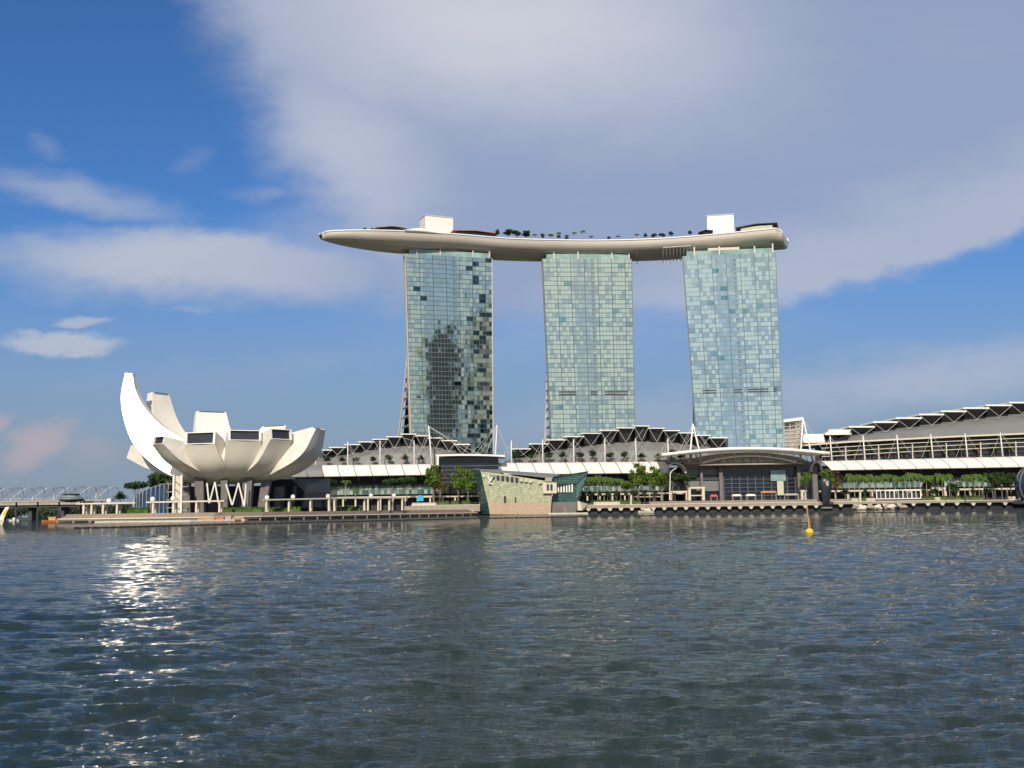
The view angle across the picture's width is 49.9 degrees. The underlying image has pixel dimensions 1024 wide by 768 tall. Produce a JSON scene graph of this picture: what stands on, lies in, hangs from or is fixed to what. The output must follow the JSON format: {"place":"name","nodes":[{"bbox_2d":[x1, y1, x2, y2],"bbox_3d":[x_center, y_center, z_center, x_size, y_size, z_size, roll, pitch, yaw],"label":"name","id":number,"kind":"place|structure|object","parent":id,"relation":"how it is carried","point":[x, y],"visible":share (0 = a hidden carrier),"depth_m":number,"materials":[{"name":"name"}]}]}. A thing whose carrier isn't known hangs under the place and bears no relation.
{"place":"outdoors","nodes":[
{"label":"outdoors","id":0,"kind":"place"},
{"bbox_2d":[6,518,57,519],"bbox_3d":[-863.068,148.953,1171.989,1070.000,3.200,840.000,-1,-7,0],"label":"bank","id":1,"kind":"structure","parent":0,"point":[27,518],"depth_m":765.37,"materials":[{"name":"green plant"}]},
{"bbox_2d":[6,504,132,518],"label":"wood","id":2,"kind":"object","parent":1,"relation":"on","point":[46,512],"visible":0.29,"depth_m":848.91,"materials":[{"name":"green plant"}]},
{"bbox_2d":[147,472,175,486],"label":"dark tree","id":3,"kind":"object","parent":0,"point":[155,479],"visible":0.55,"depth_m":533.86,"materials":[{"name":"green plant"}]},
{"bbox_2d":[382,478,401,500],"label":"spreading tree","id":4,"kind":"object","parent":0,"point":[392,481],"visible":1,"depth_m":615.88,"materials":[{"name":"green plant"}]},
{"bbox_2d":[396,476,416,500],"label":"spreading tree","id":5,"kind":"object","parent":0,"point":[406,480],"visible":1,"depth_m":615.72,"materials":[{"name":"green plant"}]},
{"bbox_2d":[68,505,826,521],"bbox_3d":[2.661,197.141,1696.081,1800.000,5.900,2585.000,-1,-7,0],"label":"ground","id":6,"kind":"structure","parent":0,"point":[372,516],"depth_m":502.82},
{"bbox_2d":[0,485,117,520],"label":"footbridge","id":7,"kind":"object","parent":6,"relation":"on","point":[51,500],"visible":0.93,"depth_m":556.18,"materials":[{"name":"metal"}]},
{"bbox_2d":[58,493,83,501],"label":"viewing pod","id":8,"kind":"object","parent":7,"relation":"hanging from","point":[71,497],"visible":1,"depth_m":545.80,"materials":[{"name":"grey metal"}]},
{"bbox_2d":[76,502,138,513],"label":"promenade shelter","id":9,"kind":"object","parent":6,"relation":"on","point":[95,506],"visible":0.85,"depth_m":421.97,"materials":[{"name":"beige paint"}]},
{"bbox_2d":[113,491,128,501],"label":"tree","id":10,"kind":"object","parent":6,"relation":"on","point":[119,495],"visible":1,"depth_m":497.39,"materials":[{"name":"green plant"}]},
{"bbox_2d":[124,480,148,495],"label":"spreading tree","id":11,"kind":"object","parent":6,"relation":"on","point":[137,485],"visible":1,"depth_m":516.61,"materials":[{"name":"green plant"}]},
{"bbox_2d":[127,507,150,513],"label":"hedge","id":12,"kind":"object","parent":6,"relation":"on","point":[130,510],"visible":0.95,"depth_m":434.51,"materials":[{"name":"green plant"}]},
{"bbox_2d":[133,481,172,512],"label":"glasshouse","id":13,"kind":"structure","parent":6,"relation":"on","point":[159,493],"depth_m":467.83,"materials":[{"name":"blue glass"}]},
{"bbox_2d":[146,500,226,512],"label":"promenade shelter","id":14,"kind":"object","parent":6,"relation":"on","point":[197,505],"visible":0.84,"depth_m":417.89,"materials":[{"name":"beige paint"}]},
{"bbox_2d":[223,507,233,511],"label":"hedge","id":15,"kind":"object","parent":6,"relation":"on","point":[228,509],"visible":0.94,"depth_m":433.50,"materials":[{"name":"green plant"}]},
{"bbox_2d":[121,373,336,512],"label":"museum","id":16,"kind":"structure","parent":6,"relation":"on","point":[209,453],"depth_m":456.25,"materials":[{"name":"white paint"}]},
{"bbox_2d":[233,507,262,511],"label":"hedge","id":17,"kind":"object","parent":6,"relation":"on","point":[250,509],"visible":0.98,"depth_m":437.47,"materials":[{"name":"green plant"}]},
{"bbox_2d":[58,510,477,520],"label":"boardwalk","id":18,"kind":"structure","parent":6,"relation":"on","point":[150,515],"depth_m":428.36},
{"bbox_2d":[331,497,404,510],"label":"promenade shelter","id":19,"kind":"object","parent":18,"relation":"on","point":[364,503],"visible":0.98,"depth_m":501.26,"materials":[{"name":"beige paint"}]},
{"bbox_2d":[262,507,300,511],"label":"hedge","id":20,"kind":"object","parent":6,"relation":"on","point":[279,509],"visible":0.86,"depth_m":455.34,"materials":[{"name":"green plant"}]},
{"bbox_2d":[262,498,330,511],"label":"promenade shelter","id":21,"kind":"object","parent":6,"relation":"on","point":[290,504],"visible":0.95,"depth_m":458.76,"materials":[{"name":"beige paint"}]},
{"bbox_2d":[341,506,360,510],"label":"hedge","id":22,"kind":"object","parent":6,"relation":"on","point":[354,508],"visible":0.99,"depth_m":495.09,"materials":[{"name":"green plant"}]},
{"bbox_2d":[283,426,478,510],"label":"mall hall","id":23,"kind":"structure","parent":6,"relation":"on","point":[367,476],"depth_m":642.70,"materials":[{"name":"grey metal"}]},
{"bbox_2d":[436,425,510,486],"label":"junction canopy","id":24,"kind":"object","parent":23,"relation":"attached to","point":[447,463],"visible":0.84,"depth_m":630.78,"materials":[{"name":"metal"}]},
{"bbox_2d":[398,249,493,507],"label":"hotel tower","id":25,"kind":"structure","parent":6,"relation":"on","point":[448,377],"depth_m":750.34,"materials":[{"name":"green glass"}]},
{"bbox_2d":[318,228,788,261],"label":"roof deck","id":26,"kind":"structure","parent":25,"relation":"on","point":[499,248],"depth_m":769.50,"materials":[{"name":"concrete"}]},
{"bbox_2d":[374,225,407,229],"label":"rooftop pavilion","id":27,"kind":"structure","parent":26,"relation":"on","point":[391,227],"depth_m":739.58,"materials":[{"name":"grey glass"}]},
{"bbox_2d":[408,228,436,232],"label":"shell canopy","id":28,"kind":"object","parent":26,"relation":"on","point":[420,229],"visible":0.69,"depth_m":742.83,"materials":[{"name":"white paint"}]},
{"bbox_2d":[419,215,453,232],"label":"lift block","id":29,"kind":"structure","parent":26,"relation":"on","point":[434,223],"depth_m":768.05,"materials":[{"name":"white paint"}]},
{"bbox_2d":[450,230,496,236],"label":"rooftop pavilion","id":30,"kind":"structure","parent":26,"relation":"on","point":[479,232],"depth_m":761.91,"materials":[{"name":"brown glass"}]},
{"bbox_2d":[663,245,690,262],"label":"service gantry","id":31,"kind":"object","parent":26,"relation":"hanging from","point":[673,253],"visible":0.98,"depth_m":774.80,"materials":[{"name":"white metal"}]},
{"bbox_2d":[698,230,712,234],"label":"rooftop pavilion","id":32,"kind":"structure","parent":26,"relation":"on","point":[702,232],"depth_m":777.07,"materials":[{"name":"black glass"}]},
{"bbox_2d":[706,213,733,233],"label":"lift block","id":33,"kind":"structure","parent":26,"relation":"on","point":[721,223],"depth_m":788.93,"materials":[{"name":"white paint"}]},
{"bbox_2d":[735,222,777,230],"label":"rooftop pavilion","id":34,"kind":"structure","parent":26,"relation":"on","point":[756,226],"depth_m":770.13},
{"bbox_2d":[411,503,480,514],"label":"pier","id":35,"kind":"structure","parent":6,"relation":"on","point":[475,507],"depth_m":586.37,"materials":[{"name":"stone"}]},
{"bbox_2d":[474,469,587,513],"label":"glass pavilion","id":36,"kind":"structure","parent":6,"relation":"on","point":[507,494],"depth_m":584.72,"materials":[{"name":"glass"}]},
{"bbox_2d":[577,501,587,510],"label":"ramp","id":37,"kind":"structure","parent":36,"relation":"attached to","point":[581,506],"depth_m":584.64,"materials":[{"name":"beige paint"}]},
{"bbox_2d":[541,252,634,468],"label":"hotel tower","id":38,"kind":"structure","parent":6,"relation":"on","point":[588,316],"depth_m":773.65,"materials":[{"name":"teal glass"}]},
{"bbox_2d":[499,424,731,504],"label":"mall hall","id":39,"kind":"structure","parent":6,"relation":"on","point":[649,442],"depth_m":649.21,"materials":[{"name":"grey metal"}]},
{"bbox_2d":[682,243,783,454],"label":"hotel tower","id":40,"kind":"structure","parent":6,"relation":"on","point":[731,298],"depth_m":759.23,"materials":[{"name":"blue glass"}]},
{"bbox_2d":[654,418,829,500],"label":"entrance hall","id":41,"kind":"structure","parent":6,"relation":"on","point":[756,473],"depth_m":628.57,"materials":[{"name":"grey metal"}]},
{"bbox_2d":[820,477,831,508],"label":"sculpture","id":42,"kind":"object","parent":6,"relation":"on","point":[825,485],"visible":1,"depth_m":593.91,"materials":[{"name":"grey metal"}]},
{"bbox_2d":[798,401,1023,501],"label":"mall hall","id":43,"kind":"structure","parent":6,"relation":"on","point":[986,425],"depth_m":650.97,"materials":[{"name":"grey metal"}]},
{"bbox_2d":[783,417,802,448],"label":"lattice shaft","id":44,"kind":"object","parent":43,"relation":"on","point":[789,442],"visible":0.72,"depth_m":662.11,"materials":[{"name":"white paint"}]},
{"bbox_2d":[1003,442,1013,455],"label":"tree","id":45,"kind":"object","parent":43,"relation":"on","point":[1009,445],"visible":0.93,"depth_m":646.86,"materials":[{"name":"green plant"}]},
{"bbox_2d":[1011,468,1023,503],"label":"glass dome","id":46,"kind":"structure","parent":6,"relation":"on","point":[1019,484],"depth_m":597.57,"materials":[{"name":"blue glass"}]},
{"bbox_2d":[0,508,1023,767],"bbox_3d":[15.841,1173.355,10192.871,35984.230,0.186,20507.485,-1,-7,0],"label":"water","id":47,"kind":"structure","parent":0,"point":[890,638],"depth_m":18.48,"materials":[{"name":"blue liquid"}]},
{"bbox_2d":[0,507,8,524],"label":"boat","id":48,"kind":"object","parent":47,"relation":"on","point":[3,514],"visible":0.94,"depth_m":327.67,"materials":[{"name":"beige paint"}]},
{"bbox_2d":[0,498,92,520],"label":"road bridge","id":49,"kind":"structure","parent":47,"relation":"in","point":[32,509],"depth_m":597.74,"materials":[{"name":"concrete"}]},
{"bbox_2d":[41,517,59,521],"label":"boat","id":50,"kind":"object","parent":47,"relation":"on","point":[52,519],"visible":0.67,"depth_m":436.27,"materials":[{"name":"orange paint"}]},
{"bbox_2d":[95,519,240,522],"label":"pontoon","id":51,"kind":"object","parent":47,"relation":"on","point":[169,521],"visible":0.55,"depth_m":362.38,"materials":[{"name":"beige paint"}]},
{"bbox_2d":[198,516,248,519],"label":"raft","id":52,"kind":"object","parent":47,"relation":"on","point":[219,518],"visible":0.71,"depth_m":383.32,"materials":[{"name":"beige paint"}]},
{"bbox_2d":[57,512,477,521],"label":"kerb","id":53,"kind":"structure","parent":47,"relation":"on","point":[290,516],"depth_m":436.94,"materials":[{"name":"beige paint"}]},
{"bbox_2d":[74,510,1023,527],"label":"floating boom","id":54,"kind":"object","parent":47,"relation":"on","point":[500,517],"visible":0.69,"depth_m":317.50,"materials":[{"name":"rubber"}]},
{"bbox_2d":[638,508,653,512],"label":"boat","id":55,"kind":"object","parent":47,"relation":"on","point":[647,510],"visible":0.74,"depth_m":589.20,"materials":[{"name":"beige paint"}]},
{"bbox_2d":[582,500,821,512],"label":"pier","id":56,"kind":"structure","parent":47,"relation":"in","point":[717,507],"depth_m":598.59,"materials":[{"name":"concrete"}]},
{"bbox_2d":[584,477,598,499],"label":"palm tree","id":57,"kind":"object","parent":56,"relation":"on","point":[590,479],"visible":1,"depth_m":616.87,"materials":[{"name":"green plant"}]},
{"bbox_2d":[592,475,603,499],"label":"palm tree","id":58,"kind":"object","parent":56,"relation":"on","point":[597,478],"visible":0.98,"depth_m":616.62,"materials":[{"name":"green plant"}]},
{"bbox_2d":[615,479,625,500],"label":"palm tree","id":59,"kind":"object","parent":56,"relation":"on","point":[621,481],"visible":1,"depth_m":616.44,"materials":[{"name":"green plant"}]},
{"bbox_2d":[621,481,634,499],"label":"leafy tree","id":60,"kind":"object","parent":56,"relation":"on","point":[629,485],"visible":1,"depth_m":616.52,"materials":[{"name":"green plant"}]},
{"bbox_2d":[622,500,640,503],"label":"hedge","id":61,"kind":"object","parent":56,"relation":"on","point":[625,501],"visible":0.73,"depth_m":614.51,"materials":[{"name":"green plant"}]},
{"bbox_2d":[632,492,661,500],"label":"portal frame","id":62,"kind":"object","parent":56,"relation":"on","point":[660,493],"visible":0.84,"depth_m":618.86,"materials":[{"name":"concrete"}]},
{"bbox_2d":[651,472,672,500],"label":"leafy tree","id":63,"kind":"object","parent":56,"relation":"on","point":[664,479],"visible":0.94,"depth_m":615.63,"materials":[{"name":"green plant"}]},
{"bbox_2d":[663,471,682,500],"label":"spreading tree","id":64,"kind":"object","parent":56,"relation":"on","point":[675,476],"visible":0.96,"depth_m":615.88,"materials":[{"name":"green plant"}]},
{"bbox_2d":[670,491,686,500],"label":"portal frame","id":65,"kind":"object","parent":56,"relation":"on","point":[685,492],"visible":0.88,"depth_m":618.84,"materials":[{"name":"beige paint"}]},
{"bbox_2d":[679,473,696,500],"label":"spreading tree","id":66,"kind":"object","parent":56,"relation":"on","point":[687,478],"visible":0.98,"depth_m":616.55,"materials":[{"name":"green plant"}]},
{"bbox_2d":[688,487,704,500],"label":"portal frame","id":67,"kind":"object","parent":56,"relation":"on","point":[702,495],"visible":1,"depth_m":619.05,"materials":[{"name":"beige paint"}]},
{"bbox_2d":[649,499,820,503],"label":"timber steps","id":68,"kind":"structure","parent":56,"relation":"on","point":[731,501],"depth_m":608.36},
{"bbox_2d":[799,490,806,499],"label":"portal frame","id":69,"kind":"object","parent":56,"relation":"on","point":[802,494],"visible":0.86,"depth_m":618.84,"materials":[{"name":"beige paint"}]},
{"bbox_2d":[798,471,812,497],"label":"leafy tree","id":70,"kind":"object","parent":56,"relation":"on","point":[806,477],"visible":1,"depth_m":616.52,"materials":[{"name":"green plant"}]},
{"bbox_2d":[805,507,812,532],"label":"buoy","id":71,"kind":"object","parent":47,"relation":"on","point":[809,530],"visible":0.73,"depth_m":91.88,"materials":[{"name":"yellow paint"}]},
{"bbox_2d":[822,498,963,509],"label":"pier","id":72,"kind":"structure","parent":47,"relation":"in","point":[912,504],"depth_m":602.79,"materials":[{"name":"concrete"}]},
{"bbox_2d":[828,470,842,498],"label":"sparse tree","id":73,"kind":"object","parent":72,"relation":"on","point":[836,484],"visible":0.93,"depth_m":616.66,"materials":[{"name":"green plant"}]},
{"bbox_2d":[843,474,853,498],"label":"palm tree","id":74,"kind":"object","parent":72,"relation":"on","point":[848,476],"visible":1,"depth_m":613.74,"materials":[{"name":"green plant"}]},
{"bbox_2d":[857,475,868,496],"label":"palm tree","id":75,"kind":"object","parent":72,"relation":"on","point":[863,477],"visible":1,"depth_m":617.76,"materials":[{"name":"green plant"}]},
{"bbox_2d":[881,474,889,489],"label":"palm tree","id":76,"kind":"object","parent":72,"relation":"on","point":[885,476],"visible":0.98,"depth_m":618.81,"materials":[{"name":"green plant"}]},
{"bbox_2d":[872,490,921,500],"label":"pergola","id":77,"kind":"object","parent":72,"relation":"on","point":[893,496],"visible":0.96,"depth_m":609.92,"materials":[{"name":"white paint"}]},
{"bbox_2d":[869,476,879,492],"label":"palm tree","id":78,"kind":"object","parent":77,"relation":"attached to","point":[873,478],"visible":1,"depth_m":614.89,"materials":[{"name":"green plant"}]},
{"bbox_2d":[889,475,899,492],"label":"palm tree","id":79,"kind":"object","parent":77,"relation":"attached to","point":[893,478],"visible":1,"depth_m":614.28,"materials":[{"name":"green plant"}]},
{"bbox_2d":[899,475,909,492],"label":"palm tree","id":80,"kind":"object","parent":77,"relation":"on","point":[905,477],"visible":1,"depth_m":613.70,"materials":[{"name":"green plant"}]},
{"bbox_2d":[920,475,931,491],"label":"palm tree","id":81,"kind":"object","parent":72,"relation":"on","point":[926,478],"visible":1,"depth_m":615.57,"materials":[{"name":"green plant"}]},
{"bbox_2d":[918,496,936,499],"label":"hedge","id":82,"kind":"object","parent":72,"relation":"on","point":[927,497],"visible":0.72,"depth_m":614.51,"materials":[{"name":"green plant"}]},
{"bbox_2d":[922,480,934,495],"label":"dark tree","id":83,"kind":"object","parent":72,"relation":"on","point":[932,483],"visible":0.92,"depth_m":620.31,"materials":[{"name":"green plant"}]},
{"bbox_2d":[930,487,945,495],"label":"portal frame","id":84,"kind":"object","parent":72,"relation":"on","point":[944,491],"visible":0.81,"depth_m":618.92,"materials":[{"name":"beige paint"}]},
{"bbox_2d":[933,473,942,495],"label":"palm tree","id":85,"kind":"object","parent":72,"relation":"on","point":[936,476],"visible":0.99,"depth_m":616.41,"materials":[{"name":"green plant"}]},
{"bbox_2d":[943,474,953,495],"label":"palm tree","id":86,"kind":"object","parent":72,"relation":"on","point":[948,476],"visible":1,"depth_m":616.43,"materials":[{"name":"green plant"}]},
{"bbox_2d":[947,495,960,499],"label":"hedge","id":87,"kind":"object","parent":72,"relation":"on","point":[954,497],"visible":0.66,"depth_m":614.54,"materials":[{"name":"green plant"}]},
{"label":"hedge","id":88,"kind":"object","parent":72,"relation":"on","visible":0},
{"bbox_2d":[849,475,858,496],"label":"palm tree","id":89,"kind":"object","parent":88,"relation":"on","point":[855,477],"visible":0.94,"depth_m":615.99,"materials":[{"name":"green plant"}]},
{"bbox_2d":[962,498,1023,507],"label":"pier","id":90,"kind":"structure","parent":47,"relation":"in","point":[1002,503],"depth_m":604.82,"materials":[{"name":"concrete"}]},
{"bbox_2d":[963,495,982,499],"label":"hedge","id":91,"kind":"object","parent":90,"relation":"on","point":[973,496],"visible":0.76,"depth_m":614.54,"materials":[{"name":"green plant"}]},
{"bbox_2d":[970,474,978,495],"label":"palm tree","id":92,"kind":"object","parent":90,"relation":"on","point":[974,476],"visible":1,"depth_m":616.22,"materials":[{"name":"green plant"}]},
{"bbox_2d":[977,476,989,497],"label":"palm tree","id":93,"kind":"object","parent":90,"relation":"on","point":[983,478],"visible":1,"depth_m":616.49,"materials":[{"name":"green plant"}]},
{"bbox_2d":[981,473,999,497],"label":"dark tree","id":94,"kind":"object","parent":90,"relation":"on","point":[992,479],"visible":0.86,"depth_m":618.83,"materials":[{"name":"green plant"}]},
{"bbox_2d":[995,472,1008,497],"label":"dark tree","id":95,"kind":"object","parent":90,"relation":"on","point":[1001,476],"visible":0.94,"depth_m":619.59,"materials":[{"name":"green plant"}]},
{"bbox_2d":[1004,473,1016,497],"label":"dark tree","id":96,"kind":"object","parent":90,"relation":"on","point":[1011,477],"visible":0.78,"depth_m":620.60,"materials":[{"name":"green plant"}]},
{"bbox_2d":[0,0,1023,516],"label":"sky","id":97,"kind":"structure","parent":0,"point":[172,172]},
{"bbox_2d":[628,462,647,499],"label":"leafy tree","id":98,"kind":"object","parent":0,"point":[635,479],"visible":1,"depth_m":617.12,"materials":[{"name":"green plant"}]},
{"bbox_2d":[645,466,661,500],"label":"leafy tree","id":99,"kind":"object","parent":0,"point":[652,483],"visible":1,"depth_m":617.11,"materials":[{"name":"green plant"}]},
{"bbox_2d":[819,468,834,484],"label":"leafy tree","id":100,"kind":"object","parent":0,"point":[825,473],"visible":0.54,"depth_m":616.91,"materials":[{"name":"green plant"}]},
{"bbox_2d":[946,483,957,495],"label":"dark tree","id":101,"kind":"object","parent":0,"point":[952,485],"visible":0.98,"depth_m":620.53,"materials":[{"name":"green plant"}]},
{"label":"left promenade","id":102,"kind":"structure","parent":0,"visible":0},
{"bbox_2d":[424,463,443,502],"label":"leafy tree","id":103,"kind":"object","parent":102,"relation":"on","point":[431,472],"visible":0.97,"depth_m":616.59,"materials":[{"name":"green plant"}]},
{"bbox_2d":[431,471,448,498],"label":"sparse tree","id":104,"kind":"object","parent":102,"relation":"on","point":[441,489],"visible":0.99,"depth_m":616.69,"materials":[{"name":"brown plant"}]},
{"bbox_2d":[436,500,448,504],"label":"hedge","id":105,"kind":"object","parent":102,"relation":"on","point":[446,502],"visible":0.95,"depth_m":608.65,"materials":[{"name":"green plant"}]},
{"bbox_2d":[450,465,465,499],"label":"leafy tree","id":106,"kind":"object","parent":102,"relation":"on","point":[456,481],"visible":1,"depth_m":617.39,"materials":[{"name":"green plant"}]},
{"bbox_2d":[462,468,474,500],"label":"leafy tree","id":107,"kind":"object","parent":102,"relation":"on","point":[469,485],"visible":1,"depth_m":617.05,"materials":[{"name":"green plant"}]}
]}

